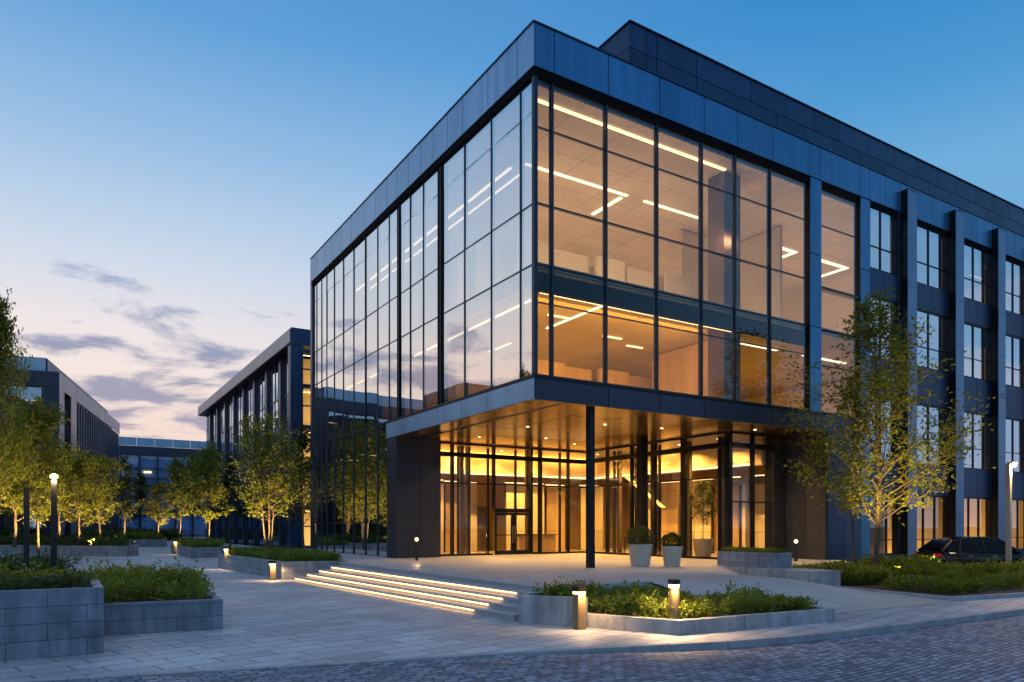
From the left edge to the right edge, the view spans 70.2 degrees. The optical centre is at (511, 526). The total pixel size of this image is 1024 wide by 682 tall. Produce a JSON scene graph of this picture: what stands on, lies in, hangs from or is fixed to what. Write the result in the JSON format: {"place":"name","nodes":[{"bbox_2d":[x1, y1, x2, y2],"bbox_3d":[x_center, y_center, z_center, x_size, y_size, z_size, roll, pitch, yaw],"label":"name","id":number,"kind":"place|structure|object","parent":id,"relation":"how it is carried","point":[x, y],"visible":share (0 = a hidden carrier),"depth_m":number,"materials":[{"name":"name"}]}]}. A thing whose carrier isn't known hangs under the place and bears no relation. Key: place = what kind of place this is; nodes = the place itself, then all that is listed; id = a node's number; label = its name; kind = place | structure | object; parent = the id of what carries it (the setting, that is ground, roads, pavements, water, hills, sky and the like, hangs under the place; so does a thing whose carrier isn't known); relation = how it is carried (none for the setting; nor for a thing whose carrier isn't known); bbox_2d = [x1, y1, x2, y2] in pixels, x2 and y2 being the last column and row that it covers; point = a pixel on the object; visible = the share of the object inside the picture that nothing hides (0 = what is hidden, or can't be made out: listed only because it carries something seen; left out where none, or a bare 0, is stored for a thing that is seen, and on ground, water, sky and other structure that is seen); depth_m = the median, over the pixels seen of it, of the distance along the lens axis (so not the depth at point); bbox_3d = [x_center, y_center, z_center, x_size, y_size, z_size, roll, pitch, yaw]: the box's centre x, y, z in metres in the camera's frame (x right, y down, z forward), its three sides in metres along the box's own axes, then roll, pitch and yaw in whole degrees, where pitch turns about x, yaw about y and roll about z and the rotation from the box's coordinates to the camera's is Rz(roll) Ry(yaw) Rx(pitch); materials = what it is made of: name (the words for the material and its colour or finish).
{"place":"outdoors","nodes":[
{"label":"outdoors","id":0,"kind":"place"},
{"bbox_2d":[119,437,205,536],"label":"office building","id":1,"kind":"structure","parent":0,"point":[153,459],"depth_m":147.99,"materials":[{"name":"blue glass"}]},
{"bbox_2d":[198,327,309,548],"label":"office building","id":2,"kind":"structure","parent":0,"point":[274,376],"depth_m":75.80,"materials":[{"name":"metal"}]},
{"bbox_2d":[227,396,232,542],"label":"window","id":3,"kind":"structure","parent":2,"relation":"in","point":[229,402],"depth_m":93.19,"materials":[{"name":"glass"}]},
{"bbox_2d":[236,390,241,543],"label":"window","id":4,"kind":"structure","parent":2,"relation":"in","point":[238,395],"depth_m":88.96,"materials":[{"name":"glass"}]},
{"bbox_2d":[246,381,252,544],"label":"window","id":5,"kind":"structure","parent":2,"relation":"in","point":[249,388],"depth_m":83.84,"materials":[{"name":"glass"}]},
{"bbox_2d":[257,372,264,545],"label":"window","id":6,"kind":"structure","parent":2,"relation":"in","point":[261,379],"depth_m":79.22,"materials":[{"name":"glass"}]},
{"bbox_2d":[269,362,278,546],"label":"window","id":7,"kind":"structure","parent":2,"relation":"in","point":[274,370],"depth_m":74.06,"materials":[{"name":"glass"}]},
{"bbox_2d":[283,355,287,547],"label":"window","id":8,"kind":"structure","parent":2,"relation":"in","point":[285,398],"depth_m":70.46,"materials":[{"name":"glass"}]},
{"bbox_2d":[0,537,1023,680],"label":"plaza","id":9,"kind":"structure","parent":0,"point":[267,621],"depth_m":15.09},
{"bbox_2d":[0,288,39,505],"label":"tree","id":10,"kind":"object","parent":9,"relation":"on","point":[5,348],"visible":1,"depth_m":37.20,"materials":[{"name":"green plant"}]},
{"bbox_2d":[23,488,29,572],"bbox_3d":[-13.667,0.556,20.500,0.224,3.289,0.224,0,0,-32],"label":"lamp post","id":11,"kind":"object","parent":9,"relation":"on","point":[27,526],"visible":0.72,"depth_m":20.45,"materials":[{"name":"metal"}]},
{"bbox_2d":[0,392,81,556],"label":"tree","id":12,"kind":"object","parent":9,"relation":"on","point":[43,427],"visible":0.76,"depth_m":44.56,"materials":[{"name":"green plant"}]},
{"bbox_2d":[0,552,82,574],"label":"shrub mass","id":13,"kind":"object","parent":9,"relation":"on","point":[13,563],"visible":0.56,"depth_m":32.00,"materials":[{"name":"green plant"}]},
{"bbox_2d":[0,579,103,660],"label":"planter","id":14,"kind":"object","parent":9,"relation":"on","point":[43,623],"visible":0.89,"depth_m":12.25,"materials":[{"name":"stone"}]},
{"bbox_2d":[0,567,96,590],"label":"ground cover","id":15,"kind":"object","parent":14,"relation":"on","point":[65,580],"visible":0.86,"depth_m":12.73,"materials":[{"name":"green plant"}]},
{"bbox_2d":[50,474,57,571],"bbox_3d":[-11.953,0.414,19.000,0.224,3.573,0.224,0,0,-32],"label":"lamp post","id":16,"kind":"object","parent":9,"relation":"on","point":[53,522],"visible":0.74,"depth_m":18.94,"materials":[{"name":"metal"}]},
{"bbox_2d":[0,356,119,535],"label":"office building","id":17,"kind":"structure","parent":9,"relation":"on","point":[92,424],"depth_m":82.13,"materials":[{"name":"black metal"}]},
{"bbox_2d":[1,384,40,534],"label":"window","id":18,"kind":"structure","parent":17,"relation":"in","point":[35,390],"depth_m":75.76,"materials":[{"name":"glass"}]},
{"bbox_2d":[0,543,137,556],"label":"planter","id":19,"kind":"object","parent":9,"relation":"on","point":[96,550],"visible":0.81,"depth_m":54.43,"materials":[{"name":"stone"}]},
{"bbox_2d":[0,424,76,546],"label":"tree","id":20,"kind":"object","parent":19,"relation":"on","point":[12,508],"visible":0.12,"depth_m":52.13,"materials":[{"name":"green plant"}]},
{"bbox_2d":[20,443,94,537],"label":"tree","id":21,"kind":"object","parent":19,"relation":"on","point":[59,513],"visible":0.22,"depth_m":62.02,"materials":[{"name":"green plant"}]},
{"bbox_2d":[0,534,134,545],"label":"ground cover","id":22,"kind":"object","parent":19,"relation":"on","point":[88,540],"visible":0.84,"depth_m":56.44,"materials":[{"name":"green plant"}]},
{"bbox_2d":[41,450,116,545],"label":"tree","id":23,"kind":"object","parent":19,"relation":"on","point":[81,468],"visible":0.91,"depth_m":54.93,"materials":[{"name":"green plant"}]},
{"bbox_2d":[75,449,125,544],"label":"tree","id":24,"kind":"object","parent":19,"relation":"on","point":[104,469],"visible":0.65,"depth_m":60.03,"materials":[{"name":"green plant"}]},
{"bbox_2d":[107,455,146,536],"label":"tree","id":25,"kind":"object","parent":19,"relation":"on","point":[121,493],"visible":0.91,"depth_m":65.81,"materials":[{"name":"green plant"}]},
{"bbox_2d":[127,538,166,546],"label":"planter","id":26,"kind":"object","parent":9,"relation":"on","point":[151,542],"visible":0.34,"depth_m":78.36,"materials":[{"name":"stone"}]},
{"bbox_2d":[119,472,160,529],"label":"tree","id":27,"kind":"object","parent":26,"relation":"on","point":[141,494],"visible":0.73,"depth_m":99.66,"materials":[{"name":"green plant"}]},
{"bbox_2d":[139,480,172,533],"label":"tree","id":28,"kind":"object","parent":26,"relation":"on","point":[157,489],"visible":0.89,"depth_m":89.72,"materials":[{"name":"green plant"}]},
{"bbox_2d":[154,453,202,538],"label":"tree","id":29,"kind":"object","parent":26,"relation":"on","point":[175,467],"visible":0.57,"depth_m":81.72,"materials":[{"name":"green plant"}]},
{"bbox_2d":[104,586,222,635],"bbox_3d":[-10.251,1.890,16.115,6.700,0.660,5.119,0,0,-32],"label":"planter","id":30,"kind":"object","parent":9,"relation":"on","point":[150,616],"visible":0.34,"depth_m":15.15,"materials":[{"name":"concrete"}]},
{"bbox_2d":[0,556,215,602],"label":"ground cover","id":31,"kind":"object","parent":30,"relation":"on","point":[140,580],"visible":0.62,"depth_m":16.13,"materials":[{"name":"green plant"}]},
{"bbox_2d":[171,544,223,557],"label":"planter","id":32,"kind":"object","parent":9,"relation":"on","point":[200,552],"visible":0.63,"depth_m":51.31,"materials":[{"name":"stone"}]},
{"bbox_2d":[174,440,236,537],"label":"tree","id":33,"kind":"object","parent":32,"relation":"on","point":[206,470],"visible":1,"depth_m":59.51,"materials":[{"name":"green plant"}]},
{"bbox_2d":[206,454,257,547],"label":"tree","id":34,"kind":"object","parent":9,"relation":"on","point":[227,481],"visible":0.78,"depth_m":71.71,"materials":[{"name":"green plant"}]},
{"bbox_2d":[218,554,348,579],"bbox_3d":[-11.415,1.840,35.090,3.339,0.760,11.647,0,0,-32],"label":"planter","id":35,"kind":"object","parent":9,"relation":"on","point":[288,570],"visible":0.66,"depth_m":31.57,"materials":[{"name":"concrete"}]},
{"bbox_2d":[219,406,313,547],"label":"tree","id":36,"kind":"object","parent":35,"relation":"on","point":[268,442],"visible":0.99,"depth_m":43.13,"materials":[{"name":"green plant"}]},
{"bbox_2d":[222,546,343,561],"bbox_3d":[-11.412,1.226,35.180,3.405,0.583,11.409,0,0,-32],"label":"ground cover","id":37,"kind":"object","parent":35,"relation":"on","point":[281,553],"visible":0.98,"depth_m":32.13,"materials":[{"name":"green plant"}]},
{"bbox_2d":[275,423,313,548],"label":"tree","id":38,"kind":"object","parent":9,"relation":"on","point":[303,441],"visible":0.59,"depth_m":46.87,"materials":[{"name":"green plant"}]},
{"bbox_2d":[293,562,552,620],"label":"staircase","id":39,"kind":"structure","parent":9,"relation":"on","point":[496,598],"depth_m":21.76,"materials":[{"name":"concrete"}]},
{"bbox_2d":[572,585,586,629],"bbox_3d":[1.440,1.735,15.581,0.225,0.920,0.225,0,0,-32],"label":"bollard light","id":40,"kind":"object","parent":9,"relation":"on","point":[579,607],"visible":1,"depth_m":15.50,"materials":[{"name":"brown metal"}]},
{"bbox_2d":[297,549,952,613],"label":"terrace","id":41,"kind":"structure","parent":9,"relation":"on","point":[698,577],"depth_m":22.90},
{"bbox_2d":[628,544,652,566],"bbox_3d":[4.813,1.078,27.304,0.920,0.836,0.920,0,0,-32],"label":"plant pot","id":42,"kind":"object","parent":41,"relation":"on","point":[640,555],"visible":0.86,"depth_m":26.97,"materials":[{"name":"concrete"}]},
{"bbox_2d":[692,538,713,556],"bbox_3d":[9.311,1.048,35.511,1.040,0.896,1.040,0,0,-32],"label":"plant pot","id":43,"kind":"object","parent":41,"relation":"on","point":[702,547],"visible":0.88,"depth_m":35.15,"materials":[{"name":"concrete"}]},
{"bbox_2d":[688,476,717,538],"bbox_3d":[9.242,-0.921,35.578,1.800,3.242,1.818,0,0,22],"label":"indoor tree","id":44,"kind":"object","parent":43,"relation":"on","point":[702,489],"visible":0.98,"depth_m":35.45,"materials":[{"name":"green plant"}]},
{"bbox_2d":[518,592,834,634],"bbox_3d":[3.745,1.890,17.035,6.645,0.660,4.277,0,0,-32],"label":"planter","id":45,"kind":"object","parent":9,"relation":"on","point":[533,608],"visible":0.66,"depth_m":15.87,"materials":[{"name":"concrete"}]},
{"bbox_2d":[532,576,820,618],"bbox_3d":[3.848,1.573,16.693,6.811,0.799,3.379,0,0,-11],"label":"ground cover","id":46,"kind":"object","parent":45,"relation":"on","point":[647,600],"visible":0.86,"depth_m":16.38,"materials":[{"name":"green plant"}]},
{"bbox_2d":[717,551,840,586],"bbox_3d":[9.526,1.590,26.681,1.450,1.260,4.570,0,0,-32],"label":"planter","id":47,"kind":"object","parent":9,"relation":"on","point":[777,565],"visible":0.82,"depth_m":26.24,"materials":[{"name":"concrete"}]},
{"bbox_2d":[839,580,1023,600],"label":"planting bed","id":48,"kind":"object","parent":9,"relation":"on","point":[996,593],"visible":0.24,"depth_m":23.12,"materials":[{"name":"green plant"}]},
{"bbox_2d":[807,374,883,564],"bbox_3d":[13.823,-2.033,29.485,3.100,8.306,2.489,0,0,-34],"label":"tree","id":49,"kind":"object","parent":48,"relation":"on","point":[843,492],"visible":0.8,"depth_m":29.50,"materials":[{"name":"green plant"}]},
{"bbox_2d":[772,285,1005,566],"bbox_3d":[14.233,-3.761,29.425,9.440,11.762,8.740,0,0,35],"label":"tree","id":50,"kind":"object","parent":48,"relation":"on","point":[879,383],"visible":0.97,"depth_m":28.81,"materials":[{"name":"green plant"}]},
{"bbox_2d":[792,552,1023,584],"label":"shrub mass","id":51,"kind":"object","parent":48,"relation":"on","point":[863,571],"visible":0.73,"depth_m":27.30,"materials":[{"name":"green plant"}]},
{"bbox_2d":[878,567,1023,592],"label":"shrub mass","id":52,"kind":"object","parent":48,"relation":"on","point":[955,581],"visible":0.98,"depth_m":24.13,"materials":[{"name":"green plant"}]},
{"bbox_2d":[1005,462,1016,563],"bbox_3d":[20.085,-0.188,29.320,0.456,4.776,0.340,0,0,-32],"label":"lamp post","id":53,"kind":"object","parent":9,"relation":"on","point":[1008,510],"visible":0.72,"depth_m":29.25,"materials":[{"name":"grey metal"}]},
{"bbox_2d":[0,0,1023,448],"label":"sky","id":54,"kind":"structure","parent":0,"point":[173,173],"materials":[{"name":"blue"}]},
{"bbox_2d":[51,614,1023,681],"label":"road","id":55,"kind":"structure","parent":0,"point":[988,650],"depth_m":11.89,"materials":[{"name":"grey stone"}]},
{"bbox_2d":[0,608,1023,681],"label":"kerb","id":56,"kind":"structure","parent":55,"relation":"on","point":[763,641],"depth_m":13.59,"materials":[{"name":"concrete"}]},
{"bbox_2d":[310,19,1023,567],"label":"office building","id":57,"kind":"structure","parent":0,"point":[572,293],"depth_m":34.20,"materials":[{"name":"black metal"}]},
{"bbox_2d":[314,283,316,443],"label":"window","id":58,"kind":"structure","parent":57,"relation":"in","point":[315,286],"depth_m":45.42,"materials":[{"name":"glass"}]},
{"bbox_2d":[317,278,321,442],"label":"window","id":59,"kind":"structure","parent":57,"relation":"in","point":[319,284],"depth_m":44.71,"materials":[{"name":"glass"}]},
{"bbox_2d":[317,442,321,550],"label":"window","id":60,"kind":"structure","parent":57,"relation":"in","point":[319,445],"depth_m":44.71,"materials":[{"name":"glass"}]},
{"bbox_2d":[322,273,326,441],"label":"window","id":61,"kind":"structure","parent":57,"relation":"in","point":[324,280],"depth_m":43.87,"materials":[{"name":"glass"}]},
{"bbox_2d":[322,441,326,550],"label":"window","id":62,"kind":"structure","parent":57,"relation":"in","point":[324,444],"depth_m":43.87,"materials":[{"name":"glass"}]},
{"bbox_2d":[327,266,334,439],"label":"window","id":63,"kind":"structure","parent":57,"relation":"in","point":[331,274],"depth_m":42.75,"materials":[{"name":"glass"}]},
{"bbox_2d":[327,438,334,551],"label":"window","id":64,"kind":"structure","parent":57,"relation":"in","point":[331,442],"depth_m":42.74,"materials":[{"name":"glass"}]},
{"bbox_2d":[334,258,343,436],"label":"window","id":65,"kind":"structure","parent":57,"relation":"in","point":[339,267],"depth_m":41.51,"materials":[{"name":"glass"}]},
{"bbox_2d":[334,435,343,552],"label":"window","id":66,"kind":"structure","parent":57,"relation":"in","point":[339,441],"depth_m":41.51,"materials":[{"name":"glass"}]},
{"bbox_2d":[343,432,353,553],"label":"window","id":67,"kind":"structure","parent":57,"relation":"in","point":[348,460],"depth_m":40.09,"materials":[{"name":"glass"}]},
{"bbox_2d":[344,248,353,434],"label":"window","id":68,"kind":"structure","parent":57,"relation":"in","point":[349,258],"depth_m":40.09,"materials":[{"name":"glass"}]},
{"bbox_2d":[354,236,365,430],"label":"window","id":69,"kind":"structure","parent":57,"relation":"in","point":[359,250],"depth_m":38.62,"materials":[{"name":"glass"}]},
{"bbox_2d":[354,428,365,554],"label":"window","id":70,"kind":"structure","parent":57,"relation":"in","point":[359,435],"depth_m":38.62,"materials":[{"name":"glass"}]},
{"bbox_2d":[366,225,377,427],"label":"window","id":71,"kind":"structure","parent":57,"relation":"in","point":[372,238],"depth_m":37.14,"materials":[{"name":"glass"}]},
{"bbox_2d":[366,424,377,555],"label":"window","id":72,"kind":"structure","parent":57,"relation":"in","point":[372,431],"depth_m":37.14,"materials":[{"name":"glass"}]},
{"bbox_2d":[378,420,388,556],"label":"window","id":73,"kind":"structure","parent":57,"relation":"in","point":[382,440],"depth_m":35.98,"materials":[{"name":"glass"}]},
{"bbox_2d":[378,215,389,423],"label":"window","id":74,"kind":"structure","parent":57,"relation":"in","point":[384,227],"depth_m":35.87,"materials":[{"name":"glass"}]},
{"bbox_2d":[389,203,400,420],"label":"window","id":75,"kind":"structure","parent":57,"relation":"in","point":[395,216],"depth_m":34.58,"materials":[{"name":"glass"}]},
{"bbox_2d":[399,194,410,417],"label":"window","id":76,"kind":"structure","parent":57,"relation":"in","point":[406,204],"depth_m":33.50,"materials":[{"name":"glass"}]},
{"bbox_2d":[411,182,423,413],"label":"window","id":77,"kind":"structure","parent":57,"relation":"in","point":[417,197],"depth_m":32.46,"materials":[{"name":"glass"}]},
{"bbox_2d":[424,163,443,409],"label":"window","id":78,"kind":"structure","parent":57,"relation":"in","point":[434,184],"depth_m":30.99,"materials":[{"name":"glass"}]},
{"bbox_2d":[441,142,464,403],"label":"window","id":79,"kind":"structure","parent":57,"relation":"in","point":[454,166],"depth_m":29.41,"materials":[{"name":"glass"}]},
{"bbox_2d":[450,443,492,555],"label":"entrance window","id":80,"kind":"structure","parent":57,"relation":"in","point":[451,445],"depth_m":36.73,"materials":[{"name":"black metal"}]},
{"bbox_2d":[465,117,491,395],"bbox_3d":[-1.258,-10.160,27.788,0.165,10.180,2.113,0,0,-32],"label":"window","id":81,"kind":"structure","parent":57,"relation":"in","point":[478,149],"depth_m":27.73,"materials":[{"name":"glass"}]},
{"bbox_2d":[492,89,520,387],"bbox_3d":[-0.179,-10.160,26.050,0.165,10.180,2.022,0,0,-32],"label":"window","id":82,"kind":"structure","parent":57,"relation":"in","point":[506,123],"depth_m":25.99,"materials":[{"name":"glass"}]},
{"bbox_2d":[521,80,531,377],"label":"window","id":83,"kind":"structure","parent":57,"relation":"in","point":[526,92],"depth_m":24.87,"materials":[{"name":"glass"}]},
{"bbox_2d":[549,82,604,383],"bbox_3d":[2.319,-10.160,25.449,2.395,10.180,0.180,0,0,-32],"label":"window","id":84,"kind":"structure","parent":57,"relation":"in","point":[551,86],"depth_m":24.80,"materials":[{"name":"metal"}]},
{"bbox_2d":[585,449,609,552],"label":"entrance window","id":85,"kind":"structure","parent":57,"relation":"in","point":[607,452],"depth_m":39.52,"materials":[{"name":"black metal"}]},
{"bbox_2d":[603,103,655,389],"bbox_3d":[4.358,-10.160,26.715,2.495,10.180,0.180,0,0,-32],"label":"window","id":86,"kind":"structure","parent":57,"relation":"in","point":[605,107],"depth_m":26.04,"materials":[{"name":"metal"}]},
{"bbox_2d":[633,442,656,555],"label":"entrance window","id":87,"kind":"structure","parent":57,"relation":"in","point":[653,445],"depth_m":36.32,"materials":[{"name":"black metal"}]},
{"bbox_2d":[655,438,687,556],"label":"entrance window","id":88,"kind":"structure","parent":57,"relation":"in","point":[683,442],"depth_m":34.64,"materials":[{"name":"black metal"}]},
{"bbox_2d":[654,124,700,395],"bbox_3d":[6.397,-10.160,27.981,2.395,10.180,0.180,0,0,-32],"label":"window","id":89,"kind":"structure","parent":57,"relation":"in","point":[656,127],"depth_m":27.33,"materials":[{"name":"metal"}]},
{"bbox_2d":[685,432,732,546],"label":"entrance window","id":90,"kind":"structure","parent":57,"relation":"in","point":[730,433],"depth_m":32.28,"materials":[{"name":"black metal"}]},
{"bbox_2d":[698,141,733,400],"bbox_3d":[8.202,-10.160,29.102,1.945,10.180,0.180,0,0,-32],"label":"window","id":91,"kind":"structure","parent":57,"relation":"in","point":[700,145],"depth_m":28.60,"materials":[{"name":"metal"}]},
{"bbox_2d":[725,432,751,549],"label":"entrance window","id":92,"kind":"structure","parent":57,"relation":"in","point":[726,433],"depth_m":32.32,"materials":[{"name":"black metal"}]},
{"bbox_2d":[731,154,769,405],"bbox_3d":[9.923,-10.160,30.170,2.195,10.180,0.180,0,0,-32],"label":"window","id":93,"kind":"structure","parent":57,"relation":"in","point":[733,158],"depth_m":29.62,"materials":[{"name":"metal"}]},
{"bbox_2d":[750,434,773,546],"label":"entrance window","id":94,"kind":"structure","parent":57,"relation":"in","point":[752,437],"depth_m":33.16,"materials":[{"name":"black metal"}]},
{"bbox_2d":[767,168,806,409],"bbox_3d":[11.877,-10.160,31.383,2.495,10.180,0.180,0,0,-32],"label":"window","id":95,"kind":"structure","parent":57,"relation":"in","point":[770,208],"depth_m":30.72,"materials":[{"name":"metal"}]},
{"bbox_2d":[870,207,897,275],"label":"window","id":96,"kind":"structure","parent":57,"relation":"in","point":[883,226],"depth_m":35.01,"materials":[{"name":"glass"}]},
{"bbox_2d":[917,404,948,466],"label":"window","id":97,"kind":"structure","parent":57,"relation":"in","point":[941,416],"depth_m":37.29,"materials":[{"name":"blue glass"}]},
{"bbox_2d":[917,309,948,372],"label":"window","id":98,"kind":"structure","parent":57,"relation":"in","point":[939,340],"depth_m":37.34,"materials":[{"name":"clear glass"}]},
{"bbox_2d":[917,226,948,291],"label":"window","id":99,"kind":"structure","parent":57,"relation":"in","point":[932,247],"depth_m":37.29,"materials":[{"name":"clear glass"}]},
{"bbox_2d":[964,411,990,469],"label":"window","id":100,"kind":"structure","parent":57,"relation":"in","point":[982,461],"depth_m":39.72,"materials":[{"name":"blue glass"}]},
{"bbox_2d":[964,322,990,381],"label":"window","id":101,"kind":"structure","parent":57,"relation":"in","point":[977,339],"depth_m":39.66,"materials":[{"name":"blue glass"}]},
{"bbox_2d":[964,244,990,305],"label":"window","id":102,"kind":"structure","parent":57,"relation":"in","point":[977,263],"depth_m":39.66,"materials":[{"name":"blue glass"}]},
{"bbox_2d":[1006,418,1023,472],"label":"window","id":103,"kind":"structure","parent":57,"relation":"in","point":[1014,427],"depth_m":41.91,"materials":[{"name":"blue glass"}]},
{"bbox_2d":[1006,334,1023,388],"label":"window","id":104,"kind":"structure","parent":57,"relation":"in","point":[1014,345],"depth_m":41.86,"materials":[{"name":"blue glass"}]},
{"bbox_2d":[1006,261,1023,315],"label":"window","id":105,"kind":"structure","parent":57,"relation":"in","point":[1014,272],"depth_m":41.85,"materials":[{"name":"blue glass"}]},
{"bbox_2d":[914,536,1023,567],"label":"parked car","id":106,"kind":"object","parent":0,"point":[964,550],"visible":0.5,"depth_m":31.20,"materials":[{"name":"black paint"}]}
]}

